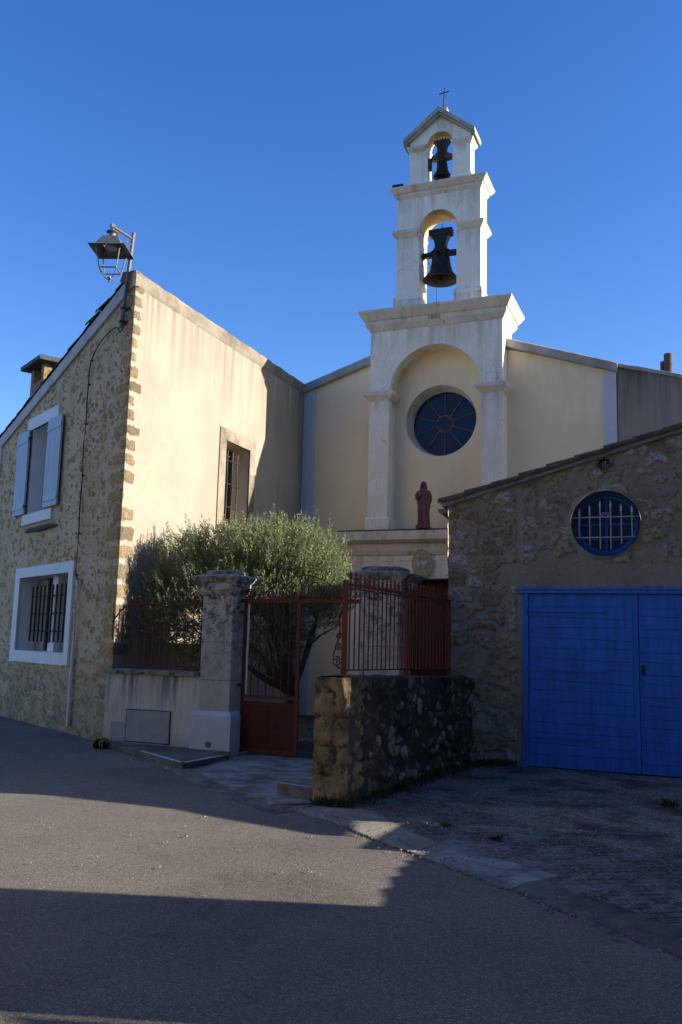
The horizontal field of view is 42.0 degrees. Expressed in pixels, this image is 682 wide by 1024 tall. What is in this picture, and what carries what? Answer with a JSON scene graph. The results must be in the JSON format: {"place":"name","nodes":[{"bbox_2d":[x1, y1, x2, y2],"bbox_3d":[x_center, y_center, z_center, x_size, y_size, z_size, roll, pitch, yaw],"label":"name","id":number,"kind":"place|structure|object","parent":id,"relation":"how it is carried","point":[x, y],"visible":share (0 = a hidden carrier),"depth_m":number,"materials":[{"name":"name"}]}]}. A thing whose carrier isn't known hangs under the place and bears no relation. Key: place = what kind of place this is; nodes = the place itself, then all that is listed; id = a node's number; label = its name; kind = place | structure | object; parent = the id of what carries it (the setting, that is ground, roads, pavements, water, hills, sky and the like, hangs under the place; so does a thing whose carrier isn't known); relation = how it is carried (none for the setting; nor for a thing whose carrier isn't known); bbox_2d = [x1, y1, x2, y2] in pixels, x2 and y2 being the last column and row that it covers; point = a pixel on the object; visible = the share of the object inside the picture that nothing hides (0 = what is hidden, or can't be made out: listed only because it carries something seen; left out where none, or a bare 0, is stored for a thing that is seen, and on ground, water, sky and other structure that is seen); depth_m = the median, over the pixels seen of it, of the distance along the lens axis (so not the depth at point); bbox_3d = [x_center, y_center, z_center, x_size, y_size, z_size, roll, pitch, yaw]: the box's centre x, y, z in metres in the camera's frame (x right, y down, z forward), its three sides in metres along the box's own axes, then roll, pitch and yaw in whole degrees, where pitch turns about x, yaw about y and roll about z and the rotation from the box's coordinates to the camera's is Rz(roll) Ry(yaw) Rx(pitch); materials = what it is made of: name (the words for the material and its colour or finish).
{"place":"outdoors","nodes":[
{"label":"outdoors","id":0,"kind":"place"},
{"bbox_2d":[241,715,314,758],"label":"garden path","id":1,"kind":"structure","parent":0,"point":[305,722],"depth_m":15.04,"materials":[{"name":"grey concrete"}]},
{"bbox_2d":[134,505,357,734],"bbox_3d":[-1.387,1.722,14.302,3.433,3.867,2.473,-2,-9,22],"label":"olive tree","id":2,"kind":"object","parent":1,"relation":"on","point":[281,550],"visible":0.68,"depth_m":14.03,"materials":[{"name":"green plant"}]},
{"bbox_2d":[298,726,313,750],"bbox_3d":[0.122,3.415,13.313,1.350,0.300,0.900,-2,-9,22],"label":"garden step","id":3,"kind":"object","parent":1,"relation":"on","point":[307,743],"visible":0.14,"depth_m":13.11,"materials":[{"name":"stone"}]},
{"bbox_2d":[0,716,681,1023],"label":"road","id":4,"kind":"structure","parent":0,"point":[358,932],"depth_m":5.03,"materials":[{"name":"grey asphalt"}]},
{"bbox_2d":[93,737,108,748],"bbox_3d":[-3.447,3.342,12.784,0.184,0.181,0.289,2,-8,-3],"label":"drain pipe","id":5,"kind":"object","parent":4,"relation":"on","point":[96,743],"visible":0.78,"depth_m":12.73,"materials":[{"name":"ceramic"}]},
{"bbox_2d":[102,742,229,768],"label":"kerb","id":6,"kind":"structure","parent":4,"relation":"on","point":[181,757],"depth_m":11.81,"materials":[{"name":"grey concrete"}]},
{"bbox_2d":[145,758,294,813],"bbox_3d":[-1.501,3.068,10.107,0.512,0.036,4.144,6,-9,-28],"label":"cobble gutter","id":7,"kind":"object","parent":4,"relation":"on","point":[263,806],"visible":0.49,"depth_m":9.42,"materials":[{"name":"grey stone"}]},
{"bbox_2d":[189,570,262,756],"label":"gate pillar","id":8,"kind":"structure","parent":4,"relation":"on","point":[215,721],"depth_m":12.52,"materials":[{"name":"stone"}]},
{"bbox_2d":[237,558,358,756],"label":"iron gate","id":9,"kind":"structure","parent":8,"relation":"attached to","point":[269,727],"depth_m":12.36,"materials":[{"name":"red metal"}]},
{"bbox_2d":[194,754,312,805],"bbox_3d":[-0.872,3.135,10.488,2.414,0.045,3.346,-2,-9,22],"label":"gate apron","id":10,"kind":"object","parent":4,"relation":"on","point":[258,776],"visible":0.45,"depth_m":10.61,"materials":[{"name":"concrete"}]},
{"bbox_2d":[277,778,312,799],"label":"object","id":11,"kind":"structure","parent":10,"relation":"on","point":[295,788],"depth_m":9.13,"materials":[{"name":"stone"}]},
{"bbox_2d":[6,718,681,955],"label":"loose stones","id":12,"kind":"object","parent":4,"relation":"on","point":[499,876],"visible":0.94,"depth_m":7.52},
{"bbox_2d":[346,566,423,675],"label":"gate pillar","id":13,"kind":"structure","parent":4,"relation":"on","point":[400,574],"depth_m":11.69,"materials":[{"name":"stone"}]},
{"bbox_2d":[312,674,474,804],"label":"stone wall","id":14,"kind":"structure","parent":4,"relation":"on","point":[376,732],"depth_m":9.58,"materials":[{"name":"stone"}]},
{"bbox_2d":[332,571,450,677],"bbox_3d":[0.697,1.402,10.520,0.149,1.184,3.240,-3,-9,26],"label":"iron fence","id":15,"kind":"object","parent":14,"relation":"on","point":[344,616],"visible":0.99,"depth_m":10.27,"materials":[{"name":"red metal"}]},
{"bbox_2d":[0,0,681,433],"label":"sky","id":16,"kind":"structure","parent":0,"point":[252,152],"materials":[{"name":"blue"}]},
{"bbox_2d":[440,822,452,827],"bbox_3d":[0.943,2.760,7.852,0.105,0.038,0.117,4,-9,-16],"label":"weed tuft","id":17,"kind":"object","parent":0,"point":[445,825],"visible":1,"depth_m":7.83,"materials":[{"name":"green plant"}]},
{"bbox_2d":[287,797,681,959],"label":"concrete pavement","id":18,"kind":"structure","parent":0,"point":[653,895],"depth_m":6.83,"materials":[{"name":"grey concrete"}]},
{"bbox_2d":[297,806,435,851],"bbox_3d":[0.296,2.776,7.820,0.637,0.044,1.951,6,-10,-30],"label":"concrete joint","id":19,"kind":"object","parent":18,"relation":"on","point":[400,832],"visible":0.71,"depth_m":7.76,"materials":[{"name":"grey concrete"}]},
{"bbox_2d":[488,834,502,841],"bbox_3d":[1.291,2.686,7.334,0.121,0.051,0.121,4,-9,-17],"label":"weed tuft","id":20,"kind":"object","parent":18,"relation":"on","point":[497,838],"visible":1,"depth_m":7.32,"materials":[{"name":"green plant"}]},
{"bbox_2d":[414,841,556,888],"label":"concrete slab","id":21,"kind":"structure","parent":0,"point":[511,872],"depth_m":6.46,"materials":[{"name":"grey concrete"}]},
{"bbox_2d":[388,764,681,862],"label":"gravel yard","id":22,"kind":"structure","parent":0,"point":[626,804],"depth_m":9.34,"materials":[{"name":"grey gravel"}]},
{"bbox_2d":[301,757,520,808],"bbox_3d":[1.037,3.083,10.328,0.669,0.119,4.381,-4,-10,32],"label":"grass fringe","id":23,"kind":"object","parent":22,"relation":"on","point":[385,792],"depth_m":9.63,"materials":[{"name":"green plant"}]},
{"bbox_2d":[654,796,681,808],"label":"weed tuft","id":24,"kind":"object","parent":22,"relation":"on","point":[666,802],"visible":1,"depth_m":9.07,"materials":[{"name":"green plant"}]},
{"bbox_2d":[438,422,681,776],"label":"stone garage","id":25,"kind":"structure","parent":0,"point":[566,643],"depth_m":11.97,"materials":[{"name":"stone"}]},
{"bbox_2d":[525,594,641,773],"bbox_3d":[3.188,2.241,11.789,1.474,2.297,0.086,-2,-9,22],"label":"garage door","id":26,"kind":"structure","parent":25,"relation":"in","point":[584,675],"depth_m":11.77,"materials":[{"name":"blue wood"}]},
{"bbox_2d":[572,492,640,555],"bbox_3d":[3.606,0.167,12.074,0.910,0.904,0.187,-2,-9,22],"label":"window","id":27,"kind":"structure","parent":25,"relation":"in","point":[605,523],"depth_m":12.10,"materials":[{"name":"blue paint"}]},
{"bbox_2d":[638,594,681,776],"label":"garage door","id":28,"kind":"structure","parent":25,"relation":"in","point":[660,616],"depth_m":11.42,"materials":[{"name":"blue wood"}]},
{"bbox_2d":[515,880,681,957],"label":"concrete edge","id":29,"kind":"object","parent":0,"point":[608,914],"visible":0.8,"depth_m":5.34,"materials":[{"name":"grey concrete"}]},
{"bbox_2d":[529,763,681,777],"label":"ground","id":30,"kind":"structure","parent":0,"point":[608,772],"depth_m":11.66,"materials":[{"name":"concrete"}]},
{"bbox_2d":[102,668,199,747],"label":"garden wall","id":31,"kind":"structure","parent":30,"relation":"on","point":[150,707],"depth_m":12.82,"materials":[{"name":"beige paint"}]},
{"bbox_2d":[112,596,203,668],"bbox_3d":[-2.667,1.759,13.077,1.549,1.044,0.155,-1,-9,16],"label":"iron fence","id":32,"kind":"object","parent":31,"relation":"on","point":[162,603],"visible":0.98,"depth_m":13.08,"materials":[{"name":"red metal"}]},
{"bbox_2d":[0,270,303,741],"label":"stone house","id":33,"kind":"structure","parent":30,"relation":"on","point":[192,413],"depth_m":15.73,"materials":[{"name":"beige paint"}]},
{"bbox_2d":[12,404,63,525],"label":"window","id":34,"kind":"structure","parent":33,"relation":"in","point":[47,426],"depth_m":17.42,"materials":[{"name":"white paint"}]},
{"bbox_2d":[25,523,57,532],"bbox_3d":[-5.641,0.302,16.596,0.105,0.112,1.674,8,-10,-37],"label":"slate ledge","id":35,"kind":"object","parent":33,"relation":"attached to","point":[39,528],"visible":1,"depth_m":16.45,"materials":[{"name":"grey stone"}]},
{"bbox_2d":[9,561,75,665],"bbox_3d":[-5.308,1.877,16.262,0.440,1.780,3.030,8,-10,-37],"label":"window","id":36,"kind":"structure","parent":33,"relation":"in","point":[42,614],"depth_m":16.42,"materials":[{"name":"white paint"}]},
{"bbox_2d":[66,580,79,726],"bbox_3d":[-4.422,2.319,14.636,0.078,2.380,0.080,-2,-9,22],"label":"cable conduit","id":37,"kind":"object","parent":33,"relation":"attached to","point":[72,657],"visible":1,"depth_m":14.58,"materials":[{"name":"white plastic"}]},
{"bbox_2d":[75,323,124,579],"bbox_3d":[-3.992,-0.972,14.681,0.044,4.174,1.428,8,-10,-37],"label":"electric cable","id":38,"kind":"object","parent":33,"relation":"attached to","point":[82,475],"visible":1,"depth_m":15.15,"materials":[{"name":"black rubber"}]},
{"bbox_2d":[88,223,135,327],"bbox_3d":[-3.651,-3.807,14.210,0.590,1.570,0.844,1,-8,2],"label":"wall lantern","id":39,"kind":"object","parent":33,"relation":"attached to","point":[111,245],"depth_m":14.25,"materials":[{"name":"grey metal"}]},
{"bbox_2d":[215,426,255,530],"bbox_3d":[-2.228,-0.538,17.357,0.452,1.970,1.440,-2,-9,22],"label":"window","id":40,"kind":"structure","parent":33,"relation":"in","point":[225,464],"depth_m":17.42,"materials":[{"name":"stone"}]},
{"bbox_2d":[299,87,617,714],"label":"church","id":41,"kind":"structure","parent":30,"relation":"on","point":[463,390],"depth_m":19.11,"materials":[{"name":"beige paint"}]},
{"bbox_2d":[415,481,431,528],"bbox_3d":[1.699,-0.148,18.247,0.374,0.975,0.249,-2,-9,22],"label":"statue","id":42,"kind":"object","parent":41,"relation":"on","point":[423,496],"visible":1,"depth_m":18.17,"materials":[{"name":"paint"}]},
{"bbox_2d":[410,580,447,675],"bbox_3d":[1.973,2.868,18.343,1.880,2.930,0.075,-2,-9,22],"label":"iron fence","id":43,"kind":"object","parent":41,"relation":"in","point":[441,584],"depth_m":18.45,"materials":[{"name":"red metal"}]},
{"bbox_2d":[421,224,455,301],"bbox_3d":[2.169,-5.397,19.518,0.838,1.990,0.804,6,-9,-27],"label":"church bell","id":44,"kind":"object","parent":41,"relation":"in","point":[440,274],"visible":0.92,"depth_m":19.51,"materials":[{"name":"brown metal"}]},
{"bbox_2d":[428,137,451,179],"bbox_3d":[2.226,-7.863,19.808,0.535,0.936,0.410,-2,-9,22],"label":"church bell","id":45,"kind":"object","parent":41,"relation":"attached to","point":[442,156],"visible":0.93,"depth_m":19.75,"materials":[{"name":"brown metal"}]},
{"bbox_2d":[406,385,475,455],"bbox_3d":[2.215,-1.949,19.303,1.570,1.570,0.378,-2,-9,22],"label":"rose window","id":46,"kind":"structure","parent":41,"relation":"in","point":[441,419],"depth_m":19.46,"materials":[{"name":"blue glass"}]},
{"bbox_2d":[617,353,681,500],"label":"grey house","id":47,"kind":"structure","parent":30,"relation":"on","point":[649,399],"depth_m":17.60,"materials":[{"name":"paint"}]}
]}

